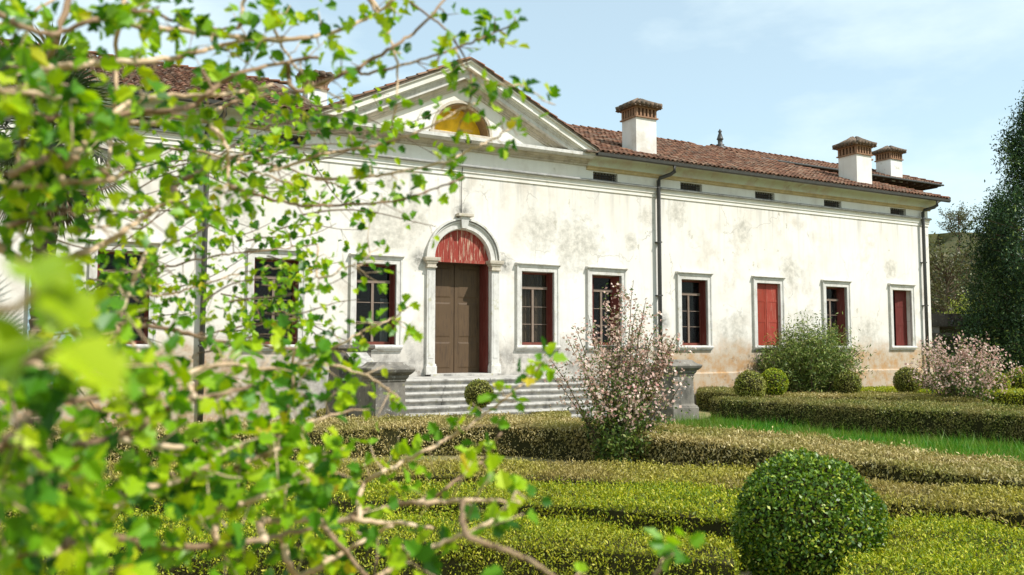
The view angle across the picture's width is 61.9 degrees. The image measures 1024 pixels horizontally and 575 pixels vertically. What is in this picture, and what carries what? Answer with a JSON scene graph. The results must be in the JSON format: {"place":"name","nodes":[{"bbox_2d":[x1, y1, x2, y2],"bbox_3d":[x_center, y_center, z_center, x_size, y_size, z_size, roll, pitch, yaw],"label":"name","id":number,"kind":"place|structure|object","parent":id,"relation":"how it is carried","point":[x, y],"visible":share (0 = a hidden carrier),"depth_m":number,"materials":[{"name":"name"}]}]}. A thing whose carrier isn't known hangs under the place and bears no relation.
{"place":"outdoors","nodes":[
{"label":"outdoors","id":0,"kind":"place"},
{"bbox_2d":[114,410,753,574],"bbox_3d":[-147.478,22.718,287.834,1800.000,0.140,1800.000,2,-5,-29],"label":"ground","id":1,"kind":"structure","parent":0,"point":[553,460],"depth_m":17.16,"materials":[{"name":"plant"}]},
{"bbox_2d":[0,22,145,425],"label":"fan palm","id":2,"kind":"object","parent":1,"relation":"on","point":[79,76],"visible":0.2,"depth_m":17.34,"materials":[{"name":"green plant"}]},
{"bbox_2d":[326,345,374,420],"bbox_3d":[-4.203,2.634,22.128,1.000,2.295,1.012,2,-5,-29],"label":"stair newel","id":3,"kind":"object","parent":1,"relation":"on","point":[339,372],"visible":0.32,"depth_m":21.75,"materials":[{"name":"stone"}]},
{"bbox_2d":[0,0,704,574],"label":"leafy shrub","id":4,"kind":"object","parent":1,"relation":"on","point":[78,520],"visible":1,"depth_m":1.29,"materials":[{"name":"green plant"}]},
{"bbox_2d":[346,352,373,416],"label":"cheek wall","id":5,"kind":"structure","parent":1,"relation":"on","point":[360,391],"depth_m":21.04,"materials":[{"name":"stone"}]},
{"bbox_2d":[0,500,745,574],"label":"box hedge","id":6,"kind":"object","parent":1,"relation":"on","point":[557,548],"visible":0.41,"depth_m":7.80,"materials":[{"name":"green plant"}]},
{"bbox_2d":[356,362,415,418],"bbox_3d":[-2.980,2.715,20.001,1.094,1.930,1.094,2,-5,-29],"label":"stone pedestal","id":7,"kind":"object","parent":1,"relation":"on","point":[399,373],"visible":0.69,"depth_m":19.69,"materials":[{"name":"grey stone"}]},
{"bbox_2d":[62,471,750,571],"bbox_3d":[-1.368,2.641,10.191,8.515,0.781,2.346,-1,-4,7],"label":"box hedge","id":8,"kind":"object","parent":1,"relation":"on","point":[671,505],"visible":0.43,"depth_m":9.80,"materials":[{"name":"green plant"}]},
{"bbox_2d":[315,407,571,419],"bbox_3d":[-2.088,3.665,24.165,7.927,0.727,3.395,-1,-4,10],"label":"box hedge","id":9,"kind":"object","parent":1,"relation":"on","point":[322,412],"visible":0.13,"depth_m":22.97,"materials":[{"name":"green plant"}]},
{"bbox_2d":[0,38,950,425],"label":"villa","id":10,"kind":"object","parent":1,"relation":"on","point":[720,256],"visible":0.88,"depth_m":28.44,"materials":[{"name":"paint"}]},
{"bbox_2d":[27,274,80,373],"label":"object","id":11,"kind":"object","parent":10,"relation":"attached to","point":[29,318],"visible":0.02,"depth_m":20.81,"materials":[{"name":"paint"}]},
{"bbox_2d":[89,238,160,350],"bbox_3d":[-10.063,0.212,22.053,1.680,2.855,0.585,2,-5,-29],"label":"window","id":12,"kind":"structure","parent":10,"relation":"in","point":[94,272],"depth_m":22.09,"materials":[{"name":"stone"}]},
{"bbox_2d":[246,247,306,350],"bbox_3d":[-6.655,0.347,23.945,1.680,2.855,0.585,2,-5,-29],"label":"window","id":13,"kind":"structure","parent":10,"relation":"in","point":[251,259],"depth_m":23.97,"materials":[{"name":"stone"}]},
{"bbox_2d":[349,253,404,350],"bbox_3d":[-4.108,0.450,25.390,1.680,2.855,0.640,2,-5,-29],"label":"window","id":14,"kind":"structure","parent":10,"relation":"in","point":[394,299],"depth_m":25.51,"materials":[{"name":"stone"}]},
{"bbox_2d":[435,262,483,372],"bbox_3d":[-1.820,0.802,27.119,2.540,3.840,0.299,2,-5,-29],"label":"front door","id":15,"kind":"structure","parent":10,"relation":"in","point":[457,285],"depth_m":27.20,"materials":[{"name":"brown wood"}]},
{"bbox_2d":[479,265,487,372],"bbox_3d":[-0.906,1.003,27.362,0.073,3.448,0.500,2,-5,-29],"label":"door leaf","id":16,"kind":"structure","parent":10,"relation":"in","point":[483,294],"depth_m":27.30,"materials":[{"name":"red paint"}]},
{"bbox_2d":[515,262,560,350],"bbox_3d":[0.750,0.643,28.087,1.680,2.855,0.640,2,-5,-29],"label":"window","id":17,"kind":"structure","parent":10,"relation":"in","point":[530,286],"depth_m":28.25,"materials":[{"name":"stone"}]},
{"bbox_2d":[585,266,627,349],"bbox_3d":[3.166,0.736,29.398,1.680,2.855,0.585,2,-5,-29],"label":"window","id":18,"kind":"structure","parent":10,"relation":"in","point":[590,271],"depth_m":29.51,"materials":[{"name":"stone"}]},
{"bbox_2d":[675,271,713,349],"bbox_3d":[6.583,0.871,31.294,1.680,2.855,0.585,2,-5,-29],"label":"window","id":19,"kind":"structure","parent":10,"relation":"in","point":[704,287],"depth_m":31.42,"materials":[{"name":"stone"}]},
{"bbox_2d":[751,276,785,349],"bbox_3d":[9.833,1.000,33.099,1.680,2.855,0.585,2,-5,-29],"label":"window","id":20,"kind":"structure","parent":10,"relation":"in","point":[764,296],"depth_m":33.06,"materials":[{"name":"wood"}]},
{"bbox_2d":[821,279,852,349],"bbox_3d":[13.159,1.132,34.953,1.680,2.855,0.599,2,-5,-29],"label":"window","id":21,"kind":"structure","parent":10,"relation":"in","point":[839,299],"depth_m":35.14,"materials":[{"name":"stone"}]},
{"bbox_2d":[888,283,916,349],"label":"window","id":22,"kind":"structure","parent":10,"relation":"in","point":[899,296],"depth_m":37.10,"materials":[{"name":"stone"}]},
{"bbox_2d":[464,378,493,414],"bbox_3d":[-0.763,2.890,19.568,0.702,1.620,0.717,2,-5,-29],"label":"topiary ball","id":23,"kind":"object","parent":1,"relation":"on","point":[473,390],"visible":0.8,"depth_m":19.41,"materials":[{"name":"green plant"}]},
{"bbox_2d":[0,410,1023,495],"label":"box hedge","id":24,"kind":"object","parent":1,"relation":"on","point":[549,436],"visible":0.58,"depth_m":15.59,"materials":[{"name":"green plant"}]},
{"bbox_2d":[0,451,1023,534],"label":"box hedge","id":25,"kind":"object","parent":1,"relation":"on","point":[1007,507],"visible":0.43,"depth_m":11.20,"materials":[{"name":"green plant"}]},
{"bbox_2d":[405,374,655,421],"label":"stone staircase","id":26,"kind":"structure","parent":1,"relation":"on","point":[442,395],"depth_m":23.55,"materials":[{"name":"grey stone"}]},
{"bbox_2d":[543,280,696,466],"bbox_3d":[2.089,1.716,16.106,2.577,3.767,2.535,-4,-5,41],"label":"pink flowering bush","id":27,"kind":"object","parent":1,"relation":"on","point":[612,402],"visible":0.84,"depth_m":16.08,"materials":[{"name":"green plant"}]},
{"bbox_2d":[587,412,657,467],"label":"leafy undergrowth","id":28,"kind":"object","parent":1,"relation":"on","point":[617,445],"visible":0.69,"depth_m":15.57,"materials":[{"name":"green plant"}]},
{"bbox_2d":[602,345,646,386],"bbox_3d":[3.486,2.938,26.397,1.000,2.295,1.012,2,-5,-29],"label":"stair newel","id":29,"kind":"object","parent":1,"relation":"on","point":[613,346],"visible":0.08,"depth_m":26.13,"materials":[{"name":"stone"}]},
{"bbox_2d":[628,352,656,417],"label":"cheek wall","id":30,"kind":"structure","parent":1,"relation":"on","point":[644,380],"depth_m":25.24,"materials":[{"name":"stone"}]},
{"bbox_2d":[653,359,702,422],"bbox_3d":[4.640,3.017,24.231,1.094,1.930,1.094,2,-5,-29],"label":"stone pedestal","id":31,"kind":"object","parent":1,"relation":"on","point":[685,399],"visible":0.65,"depth_m":23.90,"materials":[{"name":"grey stone"}]},
{"bbox_2d":[695,385,737,410],"bbox_3d":[7.112,3.889,29.340,1.665,1.016,4.852,-1,-4,14],"label":"box hedge","id":32,"kind":"object","parent":1,"relation":"on","point":[703,394],"visible":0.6,"depth_m":28.85,"materials":[{"name":"green plant"}]},
{"bbox_2d":[733,369,766,397],"bbox_3d":[7.101,3.277,25.470,1.007,1.689,0.997,2,-5,-29],"label":"topiary ball","id":33,"kind":"object","parent":1,"relation":"on","point":[748,383],"visible":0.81,"depth_m":25.22,"materials":[{"name":"green plant"}]},
{"bbox_2d":[761,367,788,395],"bbox_3d":[8.889,3.537,28.980,0.991,1.670,1.004,2,-5,-29],"label":"topiary ball","id":34,"kind":"object","parent":1,"relation":"on","point":[777,381],"visible":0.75,"depth_m":28.69,"materials":[{"name":"green plant"}]},
{"bbox_2d":[730,447,891,574],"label":"topiary ball","id":35,"kind":"object","parent":1,"relation":"on","point":[801,511],"visible":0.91,"depth_m":7.44,"materials":[{"name":"green plant"}]},
{"bbox_2d":[748,309,875,392],"bbox_3d":[11.100,2.686,31.573,4.201,3.862,4.286,2,-5,-29],"label":"green bush","id":36,"kind":"object","parent":1,"relation":"on","point":[816,363],"visible":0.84,"depth_m":30.78,"materials":[{"name":"green plant"}]},
{"bbox_2d":[833,369,861,393],"bbox_3d":[11.796,3.652,29.972,0.977,1.581,0.990,2,-5,-29],"label":"topiary ball","id":37,"kind":"object","parent":1,"relation":"on","point":[851,383],"visible":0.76,"depth_m":29.71,"materials":[{"name":"green plant"}]},
{"bbox_2d":[708,392,1023,445],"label":"box hedge","id":38,"kind":"object","parent":1,"relation":"on","point":[984,420],"visible":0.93,"depth_m":21.14,"materials":[{"name":"green plant"}]},
{"bbox_2d":[762,390,982,403],"bbox_3d":[12.005,3.942,29.073,7.289,0.874,3.824,-1,-4,19],"label":"box hedge","id":39,"kind":"object","parent":1,"relation":"on","point":[907,395],"visible":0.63,"depth_m":28.62,"materials":[{"name":"green plant"}]},
{"bbox_2d":[892,366,922,392],"bbox_3d":[14.362,3.684,30.976,1.019,1.659,1.031,2,-5,-29],"label":"topiary ball","id":40,"kind":"object","parent":1,"relation":"on","point":[900,379],"visible":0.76,"depth_m":30.73,"materials":[{"name":"green plant"}]},
{"bbox_2d":[832,505,1023,574],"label":"box hedge","id":41,"kind":"object","parent":1,"relation":"on","point":[956,546],"visible":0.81,"depth_m":7.38,"materials":[{"name":"green plant"}]},
{"bbox_2d":[920,372,939,389],"bbox_3d":[16.116,3.963,32.992,0.892,1.391,0.913,2,-5,-29],"label":"topiary ball","id":42,"kind":"object","parent":1,"relation":"on","point":[926,382],"visible":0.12,"depth_m":32.77,"materials":[{"name":"green plant"}]},
{"bbox_2d":[860,385,1023,406],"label":"box hedge","id":43,"kind":"object","parent":1,"relation":"on","point":[1011,397],"visible":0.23,"depth_m":31.04,"materials":[{"name":"green plant"}]},
{"bbox_2d":[931,314,993,380],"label":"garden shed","id":44,"kind":"structure","parent":1,"relation":"on","point":[939,322],"depth_m":46.80,"materials":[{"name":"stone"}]},
{"bbox_2d":[905,330,1023,404],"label":"pink flowering bush","id":45,"kind":"object","parent":1,"relation":"on","point":[975,381],"visible":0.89,"depth_m":27.26,"materials":[{"name":"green plant"}]},
{"bbox_2d":[938,291,997,351],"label":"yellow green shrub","id":46,"kind":"object","parent":1,"relation":"on","point":[962,307],"visible":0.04,"depth_m":52.02,"materials":[{"name":"green plant"}]},
{"bbox_2d":[932,172,1023,371],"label":"conifer tree","id":47,"kind":"object","parent":1,"relation":"on","point":[979,270],"visible":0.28,"depth_m":45.09,"materials":[{"name":"green plant"}]},
{"bbox_2d":[945,80,1023,377],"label":"conifer tree","id":48,"kind":"object","parent":1,"relation":"on","point":[1015,192],"visible":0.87,"depth_m":42.50,"materials":[{"name":"green plant"}]},
{"bbox_2d":[986,372,1010,389],"bbox_3d":[18.788,3.952,32.987,0.905,1.413,0.920,2,-5,-29],"label":"topiary ball","id":49,"kind":"object","parent":1,"relation":"on","point":[1008,385],"visible":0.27,"depth_m":32.71,"materials":[{"name":"green plant"}]},
{"bbox_2d":[1005,366,1023,388],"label":"topiary ball","id":50,"kind":"object","parent":1,"relation":"on","point":[1018,382],"visible":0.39,"depth_m":33.20,"materials":[{"name":"green plant"}]},
{"bbox_2d":[0,0,1023,238],"label":"sky","id":51,"kind":"structure","parent":0,"point":[933,80],"materials":[{"name":"blue"}]},
{"bbox_2d":[928,232,1022,292],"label":"hill","id":52,"kind":"structure","parent":0,"point":[947,236],"depth_m":129.92,"materials":[{"name":"green plant"}]},
{"bbox_2d":[928,230,984,313],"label":"deciduous tree","id":53,"kind":"object","parent":52,"relation":"on","point":[948,277],"visible":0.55,"depth_m":61.89,"materials":[{"name":"green plant"}]},
{"bbox_2d":[935,202,979,253],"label":"deciduous tree","id":54,"kind":"object","parent":52,"relation":"on","point":[961,218],"visible":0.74,"depth_m":100.82,"materials":[{"name":"green plant"}]},
{"bbox_2d":[929,243,1020,362],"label":"woodland","id":55,"kind":"object","parent":52,"relation":"on","point":[935,283],"visible":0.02,"depth_m":103.34,"materials":[{"name":"green plant"}]},
{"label":"lawn","id":56,"kind":"structure","parent":0,"visible":0},
{"bbox_2d":[656,412,1023,467],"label":"grass","id":57,"kind":"structure","parent":56,"relation":"on","point":[961,446],"depth_m":19.77,"materials":[{"name":"green plant"}]}
]}

